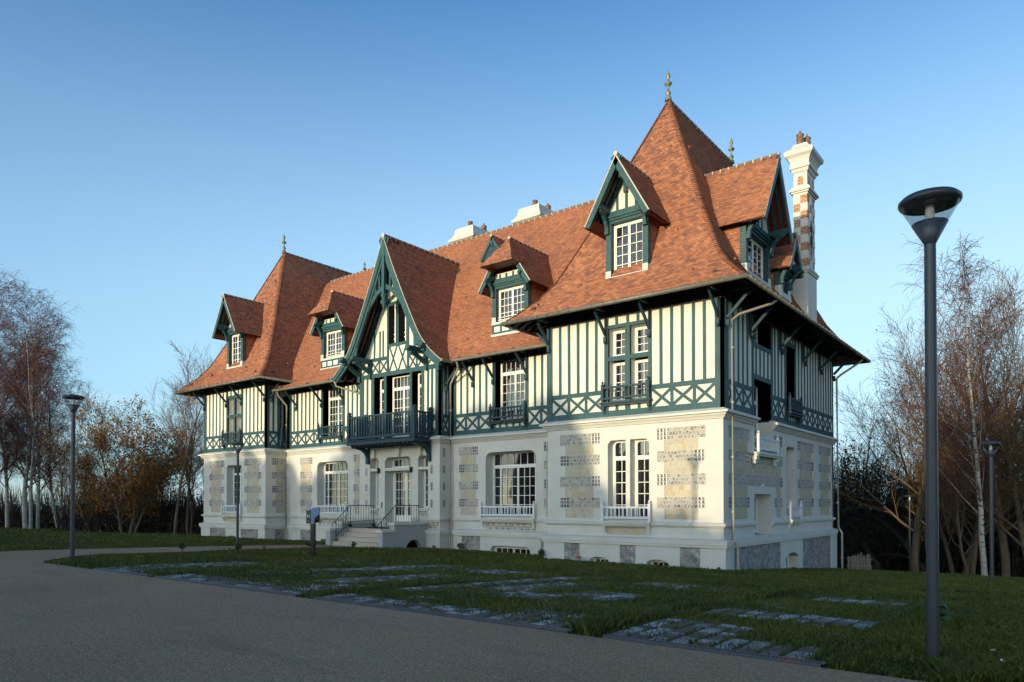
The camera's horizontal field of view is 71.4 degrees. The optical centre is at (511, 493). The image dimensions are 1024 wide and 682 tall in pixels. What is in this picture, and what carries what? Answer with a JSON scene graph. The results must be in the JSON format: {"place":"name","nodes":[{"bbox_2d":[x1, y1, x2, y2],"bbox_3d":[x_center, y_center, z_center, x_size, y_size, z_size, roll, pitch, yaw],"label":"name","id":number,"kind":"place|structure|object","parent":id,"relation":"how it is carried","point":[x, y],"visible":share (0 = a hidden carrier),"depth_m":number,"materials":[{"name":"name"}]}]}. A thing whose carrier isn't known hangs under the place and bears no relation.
{"place":"outdoors","nodes":[
{"label":"outdoors","id":0,"kind":"place"},
{"bbox_2d":[167,564,549,593],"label":"paving","id":1,"kind":"structure","parent":0,"point":[269,587],"depth_m":15.90,"materials":[{"name":"grey stone"}]},
{"bbox_2d":[457,543,463,548],"bbox_3d":[-2.630,2.666,36.112,0.316,0.409,0.337,1,-1,-33],"label":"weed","id":2,"kind":"object","parent":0,"point":[460,545],"visible":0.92,"depth_m":36.10,"materials":[{"name":"green plant"}]},
{"bbox_2d":[0,545,924,681],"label":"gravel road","id":3,"kind":"structure","parent":0,"point":[60,623],"depth_m":8.30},
{"bbox_2d":[0,527,1023,681],"bbox_3d":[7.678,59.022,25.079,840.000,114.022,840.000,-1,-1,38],"label":"ground","id":4,"kind":"structure","parent":0,"point":[821,659],"depth_m":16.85,"materials":[{"name":"green plant"}]},
{"bbox_2d":[0,264,64,477],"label":"birch tree","id":5,"kind":"object","parent":4,"relation":"on","point":[5,374],"visible":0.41,"depth_m":57.23,"materials":[{"name":"brown plant"}]},
{"bbox_2d":[0,289,69,527],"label":"birch tree","id":6,"kind":"object","parent":4,"relation":"on","point":[7,521],"visible":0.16,"depth_m":59.87,"materials":[{"name":"brown plant"}]},
{"bbox_2d":[0,317,87,528],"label":"birch tree","id":7,"kind":"object","parent":4,"relation":"on","point":[23,455],"visible":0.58,"depth_m":57.17,"materials":[{"name":"brown plant"}]},
{"bbox_2d":[0,276,92,528],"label":"birch tree","id":8,"kind":"object","parent":4,"relation":"on","point":[33,436],"visible":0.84,"depth_m":56.05,"materials":[{"name":"brown plant"}]},
{"bbox_2d":[4,333,108,527],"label":"birch tree","id":9,"kind":"object","parent":4,"relation":"on","point":[52,495],"visible":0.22,"depth_m":60.87,"materials":[{"name":"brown plant"}]},
{"bbox_2d":[58,468,64,529],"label":"lamp post","id":10,"kind":"object","parent":4,"relation":"on","point":[61,473],"visible":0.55,"depth_m":56.08,"materials":[{"name":"grey metal"}]},
{"bbox_2d":[62,394,84,557],"bbox_3d":[-13.143,-0.465,21.346,0.596,5.015,0.596,0,-1,-26],"label":"lamp post","id":11,"kind":"object","parent":4,"relation":"on","point":[73,407],"visible":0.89,"depth_m":21.30,"materials":[{"name":"grey metal"}]},
{"bbox_2d":[45,406,114,510],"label":"bare tree","id":12,"kind":"object","parent":4,"relation":"on","point":[76,459],"visible":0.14,"depth_m":65.72,"materials":[{"name":"brown plant"}]},
{"bbox_2d":[31,418,145,530],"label":"autumn tree","id":13,"kind":"object","parent":4,"relation":"on","point":[82,470],"visible":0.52,"depth_m":54.73,"materials":[{"name":"brown plant"}]},
{"bbox_2d":[64,380,132,482],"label":"bare tree","id":14,"kind":"object","parent":4,"relation":"on","point":[95,424],"visible":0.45,"depth_m":59.59,"materials":[{"name":"brown plant"}]},
{"bbox_2d":[0,483,203,530],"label":"undergrowth","id":15,"kind":"object","parent":4,"relation":"on","point":[15,515],"visible":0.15,"depth_m":63.23,"materials":[{"name":"orange plant"}]},
{"bbox_2d":[38,478,203,533],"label":"undergrowth","id":16,"kind":"object","parent":4,"relation":"on","point":[110,523],"visible":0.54,"depth_m":55.17,"materials":[{"name":"orange plant"}]},
{"bbox_2d":[93,568,154,576],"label":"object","id":17,"kind":"object","parent":4,"relation":"on","point":[124,572],"visible":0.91,"depth_m":17.00,"materials":[{"name":"concrete"}]},
{"bbox_2d":[65,392,203,532],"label":"autumn tree","id":18,"kind":"object","parent":4,"relation":"on","point":[154,468],"visible":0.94,"depth_m":51.64,"materials":[{"name":"brown plant"}]},
{"bbox_2d":[96,438,197,529],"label":"autumn tree","id":19,"kind":"object","parent":4,"relation":"on","point":[155,509],"visible":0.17,"depth_m":55.62,"materials":[{"name":"orange plant"}]},
{"bbox_2d":[119,342,223,534],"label":"bare tree","id":20,"kind":"object","parent":4,"relation":"on","point":[184,467],"visible":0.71,"depth_m":50.55,"materials":[{"name":"brown plant"}]},
{"bbox_2d":[146,383,203,510],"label":"bare tree","id":21,"kind":"object","parent":4,"relation":"on","point":[172,390],"visible":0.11,"depth_m":62.05,"materials":[{"name":"brown plant"}]},
{"bbox_2d":[179,543,185,551],"bbox_3d":[-12.113,1.977,26.165,0.279,0.377,0.420,0,-1,-24],"label":"weed","id":22,"kind":"object","parent":4,"relation":"on","point":[182,546],"visible":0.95,"depth_m":26.07,"materials":[{"name":"green plant"}]},
{"bbox_2d":[156,340,211,533],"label":"bare tree","id":23,"kind":"object","parent":4,"relation":"on","point":[192,482],"visible":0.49,"depth_m":53.47,"materials":[{"name":"brown plant"}]},
{"bbox_2d":[153,576,303,596],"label":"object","id":24,"kind":"object","parent":4,"relation":"on","point":[237,587],"visible":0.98,"depth_m":14.00,"materials":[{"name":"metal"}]},
{"bbox_2d":[231,443,244,543],"bbox_3d":[-13.193,0.041,34.294,0.596,5.015,0.596,0,-1,22],"label":"lamp post","id":25,"kind":"object","parent":4,"relation":"on","point":[237,450],"visible":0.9,"depth_m":34.25,"materials":[{"name":"grey metal"}]},
{"bbox_2d":[235,543,242,549],"bbox_3d":[-10.801,2.091,28.109,0.303,0.368,0.284,1,-1,-37],"label":"weed","id":26,"kind":"object","parent":4,"relation":"on","point":[238,546],"visible":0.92,"depth_m":28.08,"materials":[{"name":"green plant"}]},
{"bbox_2d":[106,559,393,573],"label":"paving","id":27,"kind":"structure","parent":4,"relation":"on","point":[178,564],"depth_m":18.98,"materials":[{"name":"grey stone"}]},
{"bbox_2d":[306,507,319,556],"bbox_3d":[-6.957,1.458,24.894,0.279,1.965,0.400,-1,-1,34],"label":"charging station","id":28,"kind":"object","parent":4,"relation":"on","point":[312,517],"visible":0.98,"depth_m":24.85,"materials":[{"name":"grey metal"}]},
{"bbox_2d":[312,596,573,633],"bbox_3d":[-1.322,1.808,10.770,5.320,0.080,0.150,-1,-1,38],"label":"curb","id":29,"kind":"object","parent":4,"relation":"on","point":[509,623],"visible":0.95,"depth_m":10.35,"materials":[{"name":"concrete"}]},
{"bbox_2d":[174,71,870,570],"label":"mansion","id":30,"kind":"structure","parent":4,"relation":"on","point":[642,355],"depth_m":33.88,"materials":[{"name":"beige stone"}]},
{"bbox_2d":[233,465,241,511],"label":"window","id":31,"kind":"structure","parent":30,"relation":"in","point":[235,467],"depth_m":47.97,"materials":[{"name":"white paint"}]},
{"bbox_2d":[280,396,282,436],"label":"window","id":32,"kind":"structure","parent":30,"relation":"in","point":[281,403],"depth_m":46.29,"materials":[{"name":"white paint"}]},
{"bbox_2d":[324,462,347,513],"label":"window","id":33,"kind":"structure","parent":30,"relation":"in","point":[335,473],"depth_m":43.83,"materials":[{"name":"white paint"}]},
{"bbox_2d":[329,388,342,435],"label":"window","id":34,"kind":"structure","parent":30,"relation":"in","point":[335,407],"depth_m":43.77,"materials":[{"name":"white paint"}]},
{"bbox_2d":[376,459,377,507],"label":"window","id":35,"kind":"structure","parent":30,"relation":"in","point":[377,459],"depth_m":40.20,"materials":[{"name":"white paint"}]},
{"bbox_2d":[380,379,383,437],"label":"window","id":36,"kind":"structure","parent":30,"relation":"in","point":[381,380],"depth_m":40.06,"materials":[{"name":"white paint"}]},
{"bbox_2d":[392,375,408,436],"bbox_3d":[-5.859,-4.792,38.966,1.830,3.350,0.152,-1,-1,38],"label":"window","id":37,"kind":"structure","parent":30,"relation":"in","point":[400,398],"depth_m":39.12,"materials":[{"name":"white paint"}]},
{"bbox_2d":[392,457,410,467],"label":"transom window","id":38,"kind":"structure","parent":30,"relation":"in","point":[405,461],"depth_m":39.18,"materials":[{"name":"glass"}]},
{"bbox_2d":[393,471,410,521],"bbox_3d":[-5.793,0.214,38.974,2.080,3.180,0.190,-1,-1,38],"label":"door","id":39,"kind":"structure","parent":30,"relation":"in","point":[401,479],"depth_m":39.22,"materials":[{"name":"white paint"}]},
{"bbox_2d":[418,373,420,435],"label":"window","id":40,"kind":"structure","parent":30,"relation":"in","point":[419,374],"depth_m":38.20,"materials":[{"name":"white paint"}]},
{"bbox_2d":[424,457,427,507],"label":"window","id":41,"kind":"structure","parent":30,"relation":"in","point":[425,462],"depth_m":37.83,"materials":[{"name":"white paint"}]},
{"bbox_2d":[494,546,529,553],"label":"window","id":42,"kind":"structure","parent":30,"relation":"in","point":[509,549],"depth_m":34.81,"materials":[{"name":"white paint"}]},
{"bbox_2d":[501,358,524,419],"bbox_3d":[0.207,-5.094,35.125,1.880,3.050,0.152,-1,-1,38],"label":"window","id":43,"kind":"structure","parent":30,"relation":"in","point":[512,373],"depth_m":35.25,"materials":[{"name":"white paint"}]},
{"bbox_2d":[493,451,535,514],"bbox_3d":[0.286,-0.468,35.178,3.100,3.200,0.152,-1,-1,38],"label":"window","id":44,"kind":"structure","parent":30,"relation":"in","point":[514,473],"depth_m":35.26,"materials":[{"name":"white paint"}]},
{"bbox_2d":[593,557,607,561],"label":"window","id":45,"kind":"structure","parent":30,"relation":"in","point":[599,559],"depth_m":29.27,"materials":[{"name":"white paint"}]},
{"bbox_2d":[613,329,624,355],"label":"window","id":46,"kind":"structure","parent":30,"relation":"in","point":[619,335],"depth_m":29.13,"materials":[{"name":"white paint"}]},
{"bbox_2d":[613,362,624,400],"bbox_3d":[4.499,-4.532,29.050,0.770,1.660,0.140,-1,-1,38],"label":"window","id":47,"kind":"structure","parent":30,"relation":"in","point":[618,368],"depth_m":29.12,"materials":[{"name":"white paint"}]},
{"bbox_2d":[613,441,625,516],"bbox_3d":[4.491,-0.553,28.993,0.820,3.200,0.152,-1,-1,38],"label":"window","id":48,"kind":"structure","parent":30,"relation":"in","point":[619,447],"depth_m":29.05,"materials":[{"name":"white paint"}]},
{"bbox_2d":[635,326,647,352],"bbox_3d":[5.293,-6.121,28.447,0.810,1.140,0.140,-1,-1,38],"label":"window","id":49,"kind":"structure","parent":30,"relation":"in","point":[641,339],"depth_m":28.51,"materials":[{"name":"white paint"}]},
{"bbox_2d":[635,358,647,398],"bbox_3d":[5.293,-4.541,28.425,0.810,1.660,0.140,-1,-1,38],"label":"window","id":50,"kind":"structure","parent":30,"relation":"in","point":[641,366],"depth_m":28.50,"materials":[{"name":"white paint"}]},
{"bbox_2d":[635,439,648,516],"bbox_3d":[5.293,-0.561,28.363,0.840,3.200,0.152,-1,-1,38],"label":"window","id":51,"kind":"structure","parent":30,"relation":"in","point":[641,446],"depth_m":28.43,"materials":[{"name":"white paint"}]},
{"bbox_2d":[650,560,667,565],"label":"window","id":52,"kind":"structure","parent":30,"relation":"in","point":[660,562],"depth_m":27.65,"materials":[{"name":"white paint"}]},
{"bbox_2d":[754,385,757,451],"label":"window","id":53,"kind":"structure","parent":30,"relation":"in","point":[755,402],"depth_m":30.36,"materials":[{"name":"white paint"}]},
{"bbox_2d":[754,322,757,342],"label":"window","id":54,"kind":"structure","parent":30,"relation":"in","point":[756,330],"depth_m":30.40,"materials":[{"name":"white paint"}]},
{"bbox_2d":[755,494,757,532],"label":"window","id":55,"kind":"structure","parent":30,"relation":"in","point":[756,495],"depth_m":30.26,"materials":[{"name":"white paint"}]},
{"bbox_2d":[786,555,788,567],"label":"window","id":56,"kind":"structure","parent":30,"relation":"in","point":[787,559],"depth_m":32.74,"materials":[{"name":"white paint"}]},
{"bbox_2d":[537,549,544,556],"bbox_3d":[1.251,2.580,30.488,0.314,0.424,0.472,0,-1,20],"label":"weed","id":57,"kind":"object","parent":4,"relation":"on","point":[541,553],"visible":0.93,"depth_m":30.49,"materials":[{"name":"green plant"}]},
{"bbox_2d":[601,634,826,667],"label":"stone paving","id":58,"kind":"object","parent":4,"relation":"on","point":[806,662],"visible":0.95,"depth_m":7.89,"materials":[{"name":"stone"}]},
{"bbox_2d":[613,593,924,659],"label":"paving","id":59,"kind":"structure","parent":4,"relation":"on","point":[773,649],"depth_m":9.28,"materials":[{"name":"grey stone"}]},
{"bbox_2d":[833,447,880,569],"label":"bare tree","id":60,"kind":"object","parent":4,"relation":"on","point":[875,563],"visible":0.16,"depth_m":53.69,"materials":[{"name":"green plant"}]},
{"bbox_2d":[847,552,872,569],"bbox_3d":[18.362,3.713,37.677,1.250,1.284,0.099,-1,-1,38],"label":"picket fence","id":61,"kind":"object","parent":4,"relation":"on","point":[863,561],"visible":0.68,"depth_m":37.65,"materials":[{"name":"grey wood"}]},
{"bbox_2d":[833,421,913,570],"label":"bare tree","id":62,"kind":"object","parent":4,"relation":"on","point":[878,533],"visible":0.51,"depth_m":52.74,"materials":[{"name":"brown plant"}]},
{"bbox_2d":[833,385,918,523],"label":"bare tree","id":63,"kind":"object","parent":4,"relation":"on","point":[848,403],"visible":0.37,"depth_m":61.20,"materials":[{"name":"brown plant"}]},
{"bbox_2d":[833,438,925,571],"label":"bare tree","id":64,"kind":"object","parent":4,"relation":"on","point":[922,566],"visible":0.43,"depth_m":52.73,"materials":[{"name":"brown plant"}]},
{"bbox_2d":[848,470,917,565],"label":"bare tree","id":65,"kind":"object","parent":4,"relation":"on","point":[885,504],"visible":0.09,"depth_m":58.32,"materials":[{"name":"brown plant"}]},
{"bbox_2d":[904,495,914,570],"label":"lamp post","id":66,"kind":"object","parent":4,"relation":"on","point":[910,499],"visible":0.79,"depth_m":44.76,"materials":[{"name":"white metal"}]},
{"bbox_2d":[833,328,1003,554],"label":"bare tree","id":67,"kind":"object","parent":4,"relation":"on","point":[900,447],"visible":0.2,"depth_m":54.80,"materials":[{"name":"brown plant"}]},
{"bbox_2d":[833,419,1019,529],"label":"undergrowth","id":68,"kind":"object","parent":4,"relation":"on","point":[886,475],"visible":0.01,"depth_m":71.23,"materials":[{"name":"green plant"}]},
{"bbox_2d":[833,403,1023,577],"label":"undergrowth","id":69,"kind":"object","parent":4,"relation":"on","point":[1016,560],"visible":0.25,"depth_m":49.59,"materials":[{"name":"brown plant"}]},
{"bbox_2d":[833,275,1023,571],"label":"bare tree","id":70,"kind":"object","parent":4,"relation":"on","point":[920,507],"visible":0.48,"depth_m":44.29,"materials":[{"name":"brown plant"}]},
{"bbox_2d":[836,267,1023,573],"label":"bare tree","id":71,"kind":"object","parent":4,"relation":"on","point":[948,554],"visible":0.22,"depth_m":47.05,"materials":[{"name":"brown plant"}]},
{"bbox_2d":[898,186,962,658],"bbox_3d":[4.410,-0.655,7.496,0.596,5.015,0.596,-1,-1,38],"label":"lamp post","id":72,"kind":"object","parent":4,"relation":"on","point":[927,213],"visible":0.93,"depth_m":7.45,"materials":[{"name":"grey metal"}]},
{"bbox_2d":[925,600,953,621],"bbox_3d":[6.041,1.712,10.155,0.371,0.450,0.348,0,-1,13],"label":"weed","id":73,"kind":"object","parent":4,"relation":"on","point":[945,612],"visible":0.29,"depth_m":10.06,"materials":[{"name":"green plant"}]},
{"bbox_2d":[866,264,1023,559],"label":"bare tree","id":74,"kind":"object","parent":4,"relation":"on","point":[1020,525],"visible":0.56,"depth_m":41.48,"materials":[{"name":"brown plant"}]},
{"bbox_2d":[871,230,1023,575],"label":"birch tree","id":75,"kind":"object","parent":4,"relation":"on","point":[980,511],"visible":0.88,"depth_m":35.32,"materials":[{"name":"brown plant"}]},
{"bbox_2d":[879,262,1023,521],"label":"bare tree","id":76,"kind":"object","parent":4,"relation":"on","point":[990,372],"visible":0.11,"depth_m":48.10,"materials":[{"name":"brown plant"}]},
{"bbox_2d":[879,309,1023,507],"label":"bare tree","id":77,"kind":"object","parent":4,"relation":"on","point":[955,375],"visible":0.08,"depth_m":55.52,"materials":[{"name":"brown plant"}]},
{"bbox_2d":[890,353,1023,574],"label":"bare tree","id":78,"kind":"object","parent":4,"relation":"on","point":[958,523],"visible":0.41,"depth_m":42.70,"materials":[{"name":"brown plant"}]},
{"bbox_2d":[891,266,1023,575],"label":"bare tree","id":79,"kind":"object","parent":4,"relation":"on","point":[1005,560],"visible":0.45,"depth_m":41.72,"materials":[{"name":"brown plant"}]},
{"bbox_2d":[981,441,1000,579],"bbox_3d":[16.775,0.674,24.955,0.596,5.015,0.596,0,-1,2],"label":"lamp post","id":80,"kind":"object","parent":4,"relation":"on","point":[990,452],"visible":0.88,"depth_m":24.91,"materials":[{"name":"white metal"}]},
{"bbox_2d":[0,0,1023,505],"label":"sky","id":81,"kind":"structure","parent":0,"point":[158,158],"materials":[{"name":"blue"}]},
{"bbox_2d":[324,576,747,627],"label":"paving","id":82,"kind":"structure","parent":0,"point":[475,611],"depth_m":12.72,"materials":[{"name":"grey stone"}]}
]}

